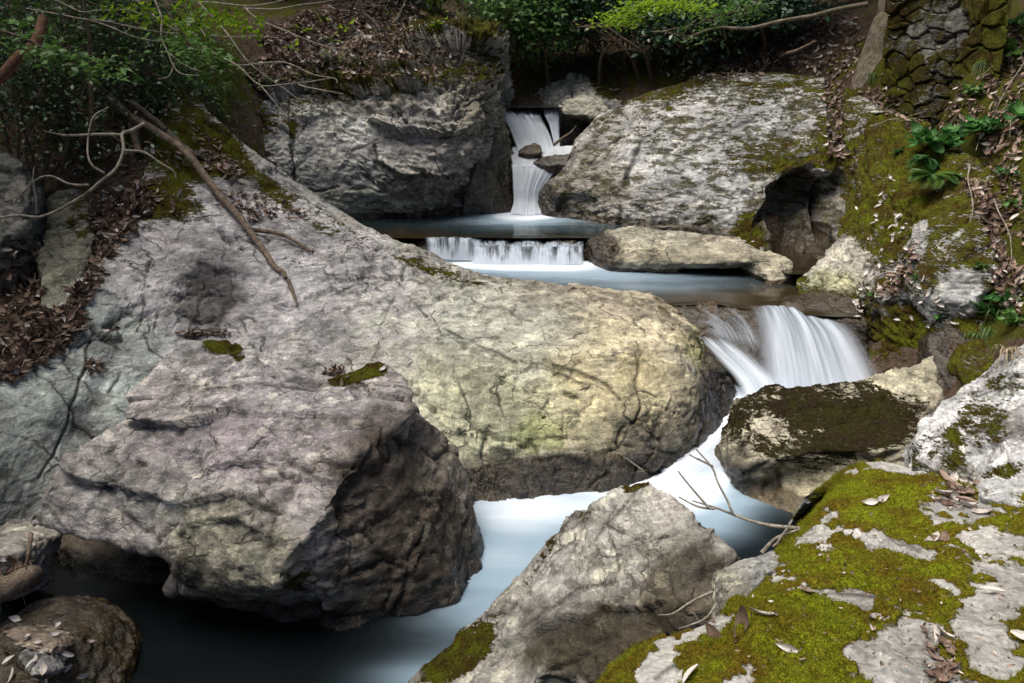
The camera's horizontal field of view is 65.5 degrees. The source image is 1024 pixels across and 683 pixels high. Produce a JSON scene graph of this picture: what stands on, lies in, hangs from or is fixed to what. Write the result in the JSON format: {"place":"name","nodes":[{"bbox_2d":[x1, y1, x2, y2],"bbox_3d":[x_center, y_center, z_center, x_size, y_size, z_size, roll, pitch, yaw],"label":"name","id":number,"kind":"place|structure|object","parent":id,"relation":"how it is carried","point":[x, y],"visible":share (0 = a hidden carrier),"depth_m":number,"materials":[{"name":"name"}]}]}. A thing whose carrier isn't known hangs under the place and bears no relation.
{"place":"outdoors","nodes":[
{"label":"outdoors","id":0,"kind":"place"},
{"bbox_2d":[245,10,514,242],"bbox_3d":[-1.683,-2.825,11.214,5.070,3.485,3.524,-8,20,-21],"label":"boulder","id":1,"kind":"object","parent":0,"point":[399,143],"depth_m":10.14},
{"bbox_2d":[239,0,459,100],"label":"leaf litter","id":2,"kind":"object","parent":1,"relation":"on","point":[277,53],"visible":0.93,"depth_m":10.95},
{"bbox_2d":[358,0,388,31],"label":"sapling","id":3,"kind":"object","parent":1,"relation":"on","point":[374,23],"visible":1,"depth_m":10.93,"materials":[{"name":"brown plant"}]},
{"bbox_2d":[392,0,407,25],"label":"sapling","id":4,"kind":"object","parent":1,"relation":"on","point":[398,17],"visible":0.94,"depth_m":11.20,"materials":[{"name":"brown plant"}]},
{"bbox_2d":[0,384,792,682],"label":"pool","id":5,"kind":"structure","parent":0,"point":[192,641],"depth_m":3.98,"materials":[{"name":"liquid"}]},
{"bbox_2d":[0,518,62,600],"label":"boulder","id":6,"kind":"object","parent":5,"relation":"on","point":[46,543],"visible":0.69,"depth_m":4.06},
{"bbox_2d":[0,565,43,603],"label":"log","id":7,"kind":"object","parent":6,"relation":"on","point":[15,583],"visible":0.98,"depth_m":3.71,"materials":[{"name":"brown wood"}]},
{"bbox_2d":[25,532,32,569],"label":"dead twig","id":8,"kind":"object","parent":7,"relation":"on","point":[30,539],"visible":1,"depth_m":3.73,"materials":[{"name":"brown wood"}]},
{"bbox_2d":[0,595,142,682],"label":"boulder","id":9,"kind":"object","parent":5,"relation":"in","point":[110,653],"visible":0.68,"depth_m":3.62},
{"bbox_2d":[0,645,39,682],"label":"boulder","id":10,"kind":"object","parent":9,"relation":"on","point":[20,675],"visible":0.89,"depth_m":2.79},
{"bbox_2d":[3,624,74,654],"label":"stone","id":11,"kind":"object","parent":9,"relation":"on","point":[60,642],"visible":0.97,"depth_m":3.31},
{"bbox_2d":[18,648,68,679],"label":"stone","id":12,"kind":"object","parent":11,"relation":"on","point":[55,664],"visible":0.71,"depth_m":3.17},
{"bbox_2d":[408,481,740,682],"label":"boulder","id":13,"kind":"object","parent":5,"relation":"in","point":[592,591],"visible":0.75,"depth_m":3.42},
{"bbox_2d":[595,457,1023,682],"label":"boulder","id":14,"kind":"object","parent":5,"relation":"in","point":[665,658],"visible":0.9,"depth_m":2.58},
{"bbox_2d":[679,603,717,628],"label":"dead twig","id":15,"kind":"object","parent":14,"relation":"on","point":[710,612],"visible":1,"depth_m":2.86,"materials":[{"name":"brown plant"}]},
{"bbox_2d":[705,621,721,638],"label":"fallen leaf","id":16,"kind":"object","parent":14,"relation":"on","point":[711,630],"visible":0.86,"depth_m":2.51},
{"bbox_2d":[677,449,799,529],"bbox_3d":[0.988,0.654,3.501,0.558,0.258,0.094,12,22,30],"label":"dead twig","id":17,"kind":"object","parent":14,"relation":"on","point":[711,507],"visible":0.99,"depth_m":3.54,"materials":[{"name":"wood"}]},
{"bbox_2d":[734,606,748,637],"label":"fallen leaf","id":18,"kind":"object","parent":14,"relation":"on","point":[742,615],"visible":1,"depth_m":2.45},
{"bbox_2d":[711,551,779,617],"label":"boulder","id":19,"kind":"object","parent":14,"relation":"on","point":[744,576],"visible":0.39,"depth_m":3.00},
{"bbox_2d":[658,590,713,615],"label":"dead twig","id":20,"kind":"object","parent":19,"relation":"on","point":[697,598],"visible":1,"depth_m":3.03,"materials":[{"name":"wood"}]},
{"bbox_2d":[759,524,798,554],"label":"dead twig","id":21,"kind":"object","parent":19,"relation":"on","point":[768,545],"visible":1,"depth_m":3.34,"materials":[{"name":"wood"}]},
{"bbox_2d":[775,642,798,652],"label":"fallen leaf","id":22,"kind":"object","parent":14,"relation":"on","point":[785,647],"visible":1,"depth_m":2.31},
{"bbox_2d":[701,474,1023,682],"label":"leaf litter","id":23,"kind":"object","parent":14,"relation":"on","point":[908,618],"visible":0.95,"depth_m":2.44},
{"bbox_2d":[934,625,940,646],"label":"fallen leaf","id":24,"kind":"object","parent":14,"relation":"on","point":[937,631],"visible":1,"depth_m":2.32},
{"bbox_2d":[934,673,951,681],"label":"fallen leaf","id":25,"kind":"object","parent":14,"relation":"on","point":[944,676],"visible":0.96,"depth_m":2.15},
{"bbox_2d":[931,667,957,676],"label":"fallen leaf","id":26,"kind":"object","parent":14,"relation":"on","point":[936,670],"visible":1,"depth_m":2.17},
{"bbox_2d":[901,344,1023,483],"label":"boulder","id":27,"kind":"object","parent":14,"relation":"on","point":[972,431],"visible":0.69,"depth_m":4.27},
{"bbox_2d":[992,344,1023,371],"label":"grass tuft","id":28,"kind":"object","parent":27,"relation":"on","point":[1008,351],"visible":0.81,"depth_m":4.62,"materials":[{"name":"plant"}]},
{"bbox_2d":[970,477,1023,508],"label":"stone","id":29,"kind":"object","parent":14,"relation":"on","point":[999,488],"visible":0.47,"depth_m":3.39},
{"bbox_2d":[714,356,944,513],"bbox_3d":[2.171,0.709,5.417,1.512,1.217,1.382,0,19,0],"label":"boulder","id":30,"kind":"object","parent":5,"relation":"on","point":[778,446],"visible":0.61,"depth_m":5.14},
{"bbox_2d":[0,0,1023,399],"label":"forest floor","id":31,"kind":"structure","parent":0,"point":[1006,336],"depth_m":9.76,"materials":[{"name":"brown plant"}]},
{"bbox_2d":[0,151,46,295],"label":"boulder","id":32,"kind":"object","parent":31,"relation":"on","point":[16,173],"visible":0.73,"depth_m":6.61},
{"bbox_2d":[0,14,47,84],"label":"limb","id":33,"kind":"object","parent":31,"relation":"on","point":[11,64],"visible":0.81,"depth_m":4.99,"materials":[{"name":"brown plant"}]},
{"bbox_2d":[0,0,123,56],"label":"understorey bush","id":34,"kind":"object","parent":31,"relation":"on","point":[8,15],"visible":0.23,"depth_m":8.31,"materials":[{"name":"green plant"}]},
{"bbox_2d":[34,188,99,310],"bbox_3d":[-3.763,-0.698,6.914,0.568,1.104,2.046,-7,20,-19],"label":"boulder","id":35,"kind":"object","parent":31,"relation":"on","point":[65,250],"visible":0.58,"depth_m":6.60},
{"bbox_2d":[0,84,174,383],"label":"leaf litter","id":36,"kind":"object","parent":31,"relation":"on","point":[16,361],"visible":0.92,"depth_m":6.15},
{"bbox_2d":[0,107,176,218],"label":"bare branch","id":37,"kind":"object","parent":31,"relation":"on","point":[121,135],"visible":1,"depth_m":5.63,"materials":[{"name":"grey plant"}]},
{"bbox_2d":[82,0,94,130],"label":"thin tree","id":38,"kind":"object","parent":31,"relation":"on","point":[91,105],"visible":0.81,"depth_m":6.45,"materials":[{"name":"brown plant"}]},
{"bbox_2d":[0,0,213,165],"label":"understorey bush","id":39,"kind":"object","parent":31,"relation":"on","point":[73,156],"visible":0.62,"depth_m":7.29,"materials":[{"name":"green plant"}]},
{"bbox_2d":[0,0,239,201],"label":"understorey bush","id":40,"kind":"object","parent":31,"relation":"on","point":[26,141],"visible":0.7,"depth_m":7.08,"materials":[{"name":"green plant"}]},
{"bbox_2d":[5,0,242,126],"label":"understorey bush","id":41,"kind":"object","parent":31,"relation":"on","point":[145,77],"visible":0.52,"depth_m":7.83,"materials":[{"name":"green plant"}]},
{"bbox_2d":[46,16,297,136],"bbox_3d":[-3.688,-2.786,8.812,2.541,1.627,2.294,0,19,0],"label":"understorey bush","id":42,"kind":"object","parent":31,"relation":"on","point":[192,88],"visible":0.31,"depth_m":8.67,"materials":[{"name":"green plant"}]},
{"bbox_2d":[26,0,343,117],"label":"budding sapling","id":43,"kind":"object","parent":31,"relation":"on","point":[165,20],"visible":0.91,"depth_m":5.97,"materials":[{"name":"green plant"}]},
{"bbox_2d":[142,0,235,80],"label":"leafy bough","id":44,"kind":"object","parent":43,"relation":"attached to","point":[204,51],"visible":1,"depth_m":5.16,"materials":[{"name":"green plant"}]},
{"bbox_2d":[221,81,236,101],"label":"grass tuft","id":45,"kind":"object","parent":31,"relation":"on","point":[228,85],"visible":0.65,"depth_m":9.58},
{"bbox_2d":[31,340,483,630],"bbox_3d":[-1.448,1.010,4.663,2.575,2.033,2.110,0,19,0],"label":"boulder","id":46,"kind":"object","parent":31,"relation":"on","point":[223,473],"visible":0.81,"depth_m":3.96,"materials":[{"name":"stone"}]},
{"bbox_2d":[0,326,349,574],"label":"leaf litter","id":47,"kind":"object","parent":46,"relation":"on","point":[15,561],"visible":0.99,"depth_m":5.30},
{"bbox_2d":[0,85,736,525],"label":"rock slab","id":48,"kind":"object","parent":31,"relation":"on","point":[644,381],"visible":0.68,"depth_m":5.89,"materials":[{"name":"stone"}]},
{"bbox_2d":[44,14,313,306],"bbox_3d":[-3.142,-1.914,7.482,4.432,2.322,0.566,16,25,39],"label":"fallen branch","id":49,"kind":"object","parent":48,"relation":"on","point":[174,141],"visible":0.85,"depth_m":7.32,"materials":[{"name":"brown wood"}]},
{"bbox_2d":[136,118,306,221],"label":"leaf litter","id":50,"kind":"object","parent":48,"relation":"on","point":[225,166],"visible":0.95,"depth_m":7.50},
{"bbox_2d":[407,0,473,14],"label":"bush","id":51,"kind":"object","parent":31,"relation":"on","point":[434,3],"visible":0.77,"depth_m":12.31,"materials":[{"name":"green plant"}]},
{"bbox_2d":[462,116,513,239],"bbox_3d":[-0.353,-2.178,11.101,0.814,1.829,1.488,0,19,0],"label":"boulder","id":52,"kind":"object","parent":31,"relation":"on","point":[489,190],"visible":0.54,"depth_m":10.67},
{"bbox_2d":[406,239,585,260],"bbox_3d":[-0.381,-0.883,9.325,2.473,0.663,0.573,0,19,0],"label":"rock lip","id":53,"kind":"object","parent":31,"relation":"on","point":[425,245],"visible":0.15,"depth_m":9.17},
{"bbox_2d":[429,237,581,264],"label":"waterfall","id":54,"kind":"structure","parent":53,"relation":"on","point":[542,255],"depth_m":8.98,"materials":[{"name":"liquid"}]},
{"bbox_2d":[432,0,608,69],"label":"evergreen bush","id":55,"kind":"object","parent":31,"relation":"on","point":[469,15],"visible":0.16,"depth_m":12.73,"materials":[{"name":"green plant"}]},
{"bbox_2d":[456,0,596,80],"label":"evergreen bush","id":56,"kind":"object","parent":31,"relation":"on","point":[506,9],"visible":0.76,"depth_m":12.33,"materials":[{"name":"green plant"}]},
{"bbox_2d":[526,17,560,85],"bbox_3d":[0.447,-4.549,12.515,0.651,1.033,0.525,-11,22,-30],"label":"bare shrub","id":57,"kind":"object","parent":31,"relation":"on","point":[545,55],"visible":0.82,"depth_m":12.63,"materials":[{"name":"brown plant"}]},
{"bbox_2d":[491,0,630,71],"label":"evergreen bush","id":58,"kind":"object","parent":31,"relation":"on","point":[569,57],"visible":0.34,"depth_m":12.86,"materials":[{"name":"green plant"}]},
{"bbox_2d":[535,72,623,110],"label":"rock outcrop","id":59,"kind":"object","parent":31,"relation":"on","point":[606,90],"visible":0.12,"depth_m":12.68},
{"bbox_2d":[597,19,648,83],"bbox_3d":[1.802,-4.592,12.310,0.916,1.170,0.552,0,19,0],"label":"bare shrub","id":60,"kind":"object","parent":59,"relation":"on","point":[604,51],"visible":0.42,"depth_m":12.28,"materials":[{"name":"brown plant"}]},
{"bbox_2d":[556,94,607,145],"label":"boulder","id":61,"kind":"object","parent":31,"relation":"on","point":[580,112],"visible":0.5,"depth_m":11.67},
{"bbox_2d":[523,0,684,62],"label":"evergreen bush","id":62,"kind":"object","parent":31,"relation":"on","point":[596,55],"visible":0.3,"depth_m":12.52,"materials":[{"name":"green plant"}]},
{"bbox_2d":[568,21,655,83],"bbox_3d":[1.530,-4.321,11.918,1.366,0.904,0.756,0,19,0],"label":"bare shrub","id":63,"kind":"object","parent":31,"relation":"on","point":[646,58],"visible":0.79,"depth_m":11.82,"materials":[{"name":"brown plant"}]},
{"bbox_2d":[578,19,647,83],"bbox_3d":[1.446,-4.412,12.105,1.184,0.961,0.537,0,19,0],"label":"bare shrub","id":64,"kind":"object","parent":31,"relation":"on","point":[622,47],"visible":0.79,"depth_m":11.99,"materials":[{"name":"brown plant"}]},
{"bbox_2d":[531,0,702,72],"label":"evergreen bush","id":65,"kind":"object","parent":31,"relation":"on","point":[623,56],"visible":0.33,"depth_m":12.48,"materials":[{"name":"green plant"}]},
{"bbox_2d":[579,0,754,73],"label":"evergreen bush","id":66,"kind":"object","parent":31,"relation":"on","point":[661,53],"visible":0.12,"depth_m":12.37,"materials":[{"name":"green plant"}]},
{"bbox_2d":[583,225,793,284],"bbox_3d":[1.923,-0.837,9.002,2.408,0.844,1.414,7,20,19],"label":"rock ledge","id":67,"kind":"object","parent":31,"relation":"on","point":[635,248],"visible":0.64,"depth_m":8.55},
{"bbox_2d":[600,0,784,66],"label":"glossy bush","id":68,"kind":"object","parent":31,"relation":"on","point":[679,22],"visible":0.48,"depth_m":11.32,"materials":[{"name":"green plant"}]},
{"bbox_2d":[653,2,867,44],"bbox_3d":[3.155,-4.140,10.445,2.582,0.500,0.967,3,19,7],"label":"mossy branch","id":69,"kind":"object","parent":68,"relation":"attached to","point":[833,10],"visible":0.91,"depth_m":10.16,"materials":[{"name":"brown plant"}]},
{"bbox_2d":[538,72,900,258],"bbox_3d":[2.870,-2.256,10.551,5.579,2.491,3.665,15,24,37],"label":"rock outcrop","id":70,"kind":"object","parent":31,"relation":"on","point":[631,162],"visible":0.59,"depth_m":9.76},
{"bbox_2d":[533,154,570,178],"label":"stone","id":71,"kind":"object","parent":70,"relation":"on","point":[554,164],"visible":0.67,"depth_m":10.74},
{"bbox_2d":[518,143,541,158],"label":"stone","id":72,"kind":"object","parent":71,"relation":"on","point":[532,150],"visible":0.7,"depth_m":10.89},
{"bbox_2d":[656,0,814,61],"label":"glossy bush","id":73,"kind":"object","parent":31,"relation":"on","point":[728,42],"visible":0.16,"depth_m":11.44,"materials":[{"name":"green plant"}]},
{"bbox_2d":[640,0,846,51],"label":"glossy bush","id":74,"kind":"object","parent":31,"relation":"on","point":[779,6],"visible":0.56,"depth_m":11.11,"materials":[{"name":"green plant"}]},
{"bbox_2d":[754,0,766,56],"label":"sapling","id":75,"kind":"object","parent":31,"relation":"on","point":[764,49],"visible":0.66,"depth_m":11.32,"materials":[{"name":"brown plant"}]},
{"bbox_2d":[672,291,868,386],"bbox_3d":[2.314,0.227,7.499,1.793,1.305,1.385,0,19,0],"label":"rock lip","id":76,"kind":"object","parent":31,"relation":"on","point":[743,331],"visible":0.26,"depth_m":7.15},
{"bbox_2d":[680,305,869,475],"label":"waterfall","id":77,"kind":"structure","parent":76,"relation":"on","point":[804,350],"depth_m":6.75,"materials":[{"name":"liquid"}]},
{"bbox_2d":[653,6,1023,326],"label":"leaf litter","id":78,"kind":"object","parent":31,"relation":"on","point":[1000,248],"visible":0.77,"depth_m":7.87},
{"bbox_2d":[778,40,816,60],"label":"fallen branch","id":79,"kind":"object","parent":78,"relation":"on","point":[781,57],"visible":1,"depth_m":10.57,"materials":[{"name":"brown wood"}]},
{"bbox_2d":[976,62,1023,149],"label":"dry stalk","id":80,"kind":"object","parent":78,"relation":"on","point":[1006,106],"visible":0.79,"depth_m":7.52,"materials":[{"name":"brown plant"}]},
{"bbox_2d":[851,0,888,89],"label":"tree","id":81,"kind":"object","parent":31,"relation":"on","point":[871,57],"visible":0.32,"depth_m":9.86,"materials":[{"name":"brown plant"}]},
{"bbox_2d":[575,0,726,31],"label":"maple bough","id":82,"kind":"object","parent":81,"relation":"attached to","point":[627,18],"visible":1,"depth_m":8.28,"materials":[{"name":"green plant"}]},
{"bbox_2d":[657,0,788,52],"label":"maple bough","id":83,"kind":"object","parent":81,"relation":"attached to","point":[729,12],"visible":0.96,"depth_m":9.42,"materials":[{"name":"green plant"}]},
{"bbox_2d":[796,111,1017,360],"bbox_3d":[3.629,-0.770,7.813,1.690,2.743,5.571,0,19,0],"label":"rock outcrop","id":84,"kind":"object","parent":31,"relation":"on","point":[851,252],"visible":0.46,"depth_m":7.48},
{"bbox_2d":[905,154,939,174],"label":"fern","id":85,"kind":"object","parent":84,"relation":"on","point":[927,161],"visible":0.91,"depth_m":7.45,"materials":[{"name":"green plant"}]},
{"bbox_2d":[907,168,962,188],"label":"fern","id":86,"kind":"object","parent":84,"relation":"on","point":[932,178],"visible":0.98,"depth_m":7.19,"materials":[{"name":"green plant"}]},
{"bbox_2d":[903,120,971,153],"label":"broadleaf plant","id":87,"kind":"object","parent":84,"relation":"on","point":[933,139],"visible":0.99,"depth_m":7.53,"materials":[{"name":"green plant"}]},
{"bbox_2d":[976,324,996,344],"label":"grass tuft","id":88,"kind":"object","parent":84,"relation":"on","point":[989,330],"visible":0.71,"depth_m":6.10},
{"bbox_2d":[969,299,1004,314],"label":"herb","id":89,"kind":"object","parent":84,"relation":"on","point":[986,308],"visible":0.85,"depth_m":6.21,"materials":[{"name":"green plant"}]},
{"bbox_2d":[999,196,1023,207],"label":"herb","id":90,"kind":"object","parent":84,"relation":"on","point":[1016,201],"visible":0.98,"depth_m":6.57,"materials":[{"name":"green plant"}]},
{"bbox_2d":[917,327,970,389],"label":"boulder","id":91,"kind":"object","parent":31,"relation":"on","point":[942,344],"visible":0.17,"depth_m":6.19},
{"bbox_2d":[880,0,1011,118],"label":"stone wall","id":92,"kind":"structure","parent":31,"relation":"on","point":[935,43],"depth_m":8.72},
{"bbox_2d":[892,195,999,326],"bbox_3d":[3.717,-0.646,6.940,0.750,1.229,1.553,6,20,16],"label":"boulder","id":93,"kind":"object","parent":31,"relation":"on","point":[954,243],"visible":0.72,"depth_m":6.53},
{"bbox_2d":[939,122,967,139],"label":"broadleaf plant","id":94,"kind":"object","parent":31,"relation":"on","point":[959,131],"visible":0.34,"depth_m":7.88,"materials":[{"name":"green plant"}]},
{"bbox_2d":[947,339,994,385],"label":"boulder","id":95,"kind":"object","parent":31,"relation":"on","point":[968,362],"visible":0.41,"depth_m":5.91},
{"bbox_2d":[961,330,985,339],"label":"grass tuft","id":96,"kind":"object","parent":95,"relation":"on","point":[976,333],"visible":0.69,"depth_m":6.18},
{"bbox_2d":[961,80,985,94],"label":"herb","id":97,"kind":"object","parent":31,"relation":"on","point":[977,89],"visible":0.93,"depth_m":7.93,"materials":[{"name":"green plant"}]},
{"bbox_2d":[971,60,1001,77],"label":"grass tuft","id":98,"kind":"object","parent":31,"relation":"on","point":[980,63],"visible":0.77,"depth_m":8.04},
{"bbox_2d":[960,114,1015,133],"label":"broadleaf plant","id":99,"kind":"object","parent":31,"relation":"on","point":[982,125],"visible":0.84,"depth_m":7.40,"materials":[{"name":"green plant"}]},
{"bbox_2d":[980,288,1023,304],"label":"herb","id":100,"kind":"object","parent":31,"relation":"on","point":[1007,295],"visible":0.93,"depth_m":6.14,"materials":[{"name":"green plant"}]},
{"bbox_2d":[992,163,1019,175],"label":"herb","id":101,"kind":"object","parent":31,"relation":"on","point":[1000,169],"visible":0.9,"depth_m":6.89,"materials":[{"name":"green plant"}]},
{"bbox_2d":[992,306,1023,324],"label":"herb","id":102,"kind":"object","parent":31,"relation":"on","point":[1013,315],"visible":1,"depth_m":5.87,"materials":[{"name":"green plant"}]},
{"bbox_2d":[1003,98,1023,119],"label":"broadleaf plant","id":103,"kind":"object","parent":31,"relation":"on","point":[1017,108],"visible":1,"depth_m":7.07,"materials":[{"name":"green plant"}]},
{"bbox_2d":[1003,40,1023,57],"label":"herb","id":104,"kind":"object","parent":31,"relation":"on","point":[1017,52],"visible":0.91,"depth_m":7.92,"materials":[{"name":"green plant"}]},
{"bbox_2d":[1008,11,1023,26],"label":"herb","id":105,"kind":"object","parent":31,"relation":"on","point":[1018,20],"visible":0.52,"depth_m":8.04,"materials":[{"name":"green plant"}]},
{"bbox_3d":[-7.237,-4.618,-1.048,10.873,11.456,10.417,0,19,0],"label":"tree","id":106,"kind":"object","parent":31,"relation":"on","visible":0},
{"bbox_2d":[0,16,143,84],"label":"leafy bough","id":107,"kind":"object","parent":106,"relation":"attached to","point":[62,57],"visible":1,"depth_m":4.25,"materials":[{"name":"green plant"}]},
{"bbox_2d":[354,212,704,237],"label":"pool","id":108,"kind":"structure","parent":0,"point":[503,225],"depth_m":9.78,"materials":[{"name":"liquid"}]},
{"bbox_2d":[504,109,573,215],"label":"waterfall","id":109,"kind":"structure","parent":108,"relation":"on","point":[530,179],"depth_m":11.00,"materials":[{"name":"liquid"}]},
{"bbox_2d":[504,103,562,107],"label":"top pool","id":110,"kind":"structure","parent":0,"point":[539,105],"depth_m":11.85,"materials":[{"name":"liquid"}]},
{"bbox_2d":[444,259,863,316],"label":"pool","id":111,"kind":"structure","parent":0,"point":[735,287],"depth_m":8.15,"materials":[{"name":"liquid"}]},
{"bbox_2d":[772,245,818,273],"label":"side pool","id":112,"kind":"structure","parent":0,"point":[804,262],"depth_m":8.59,"materials":[{"name":"liquid"}]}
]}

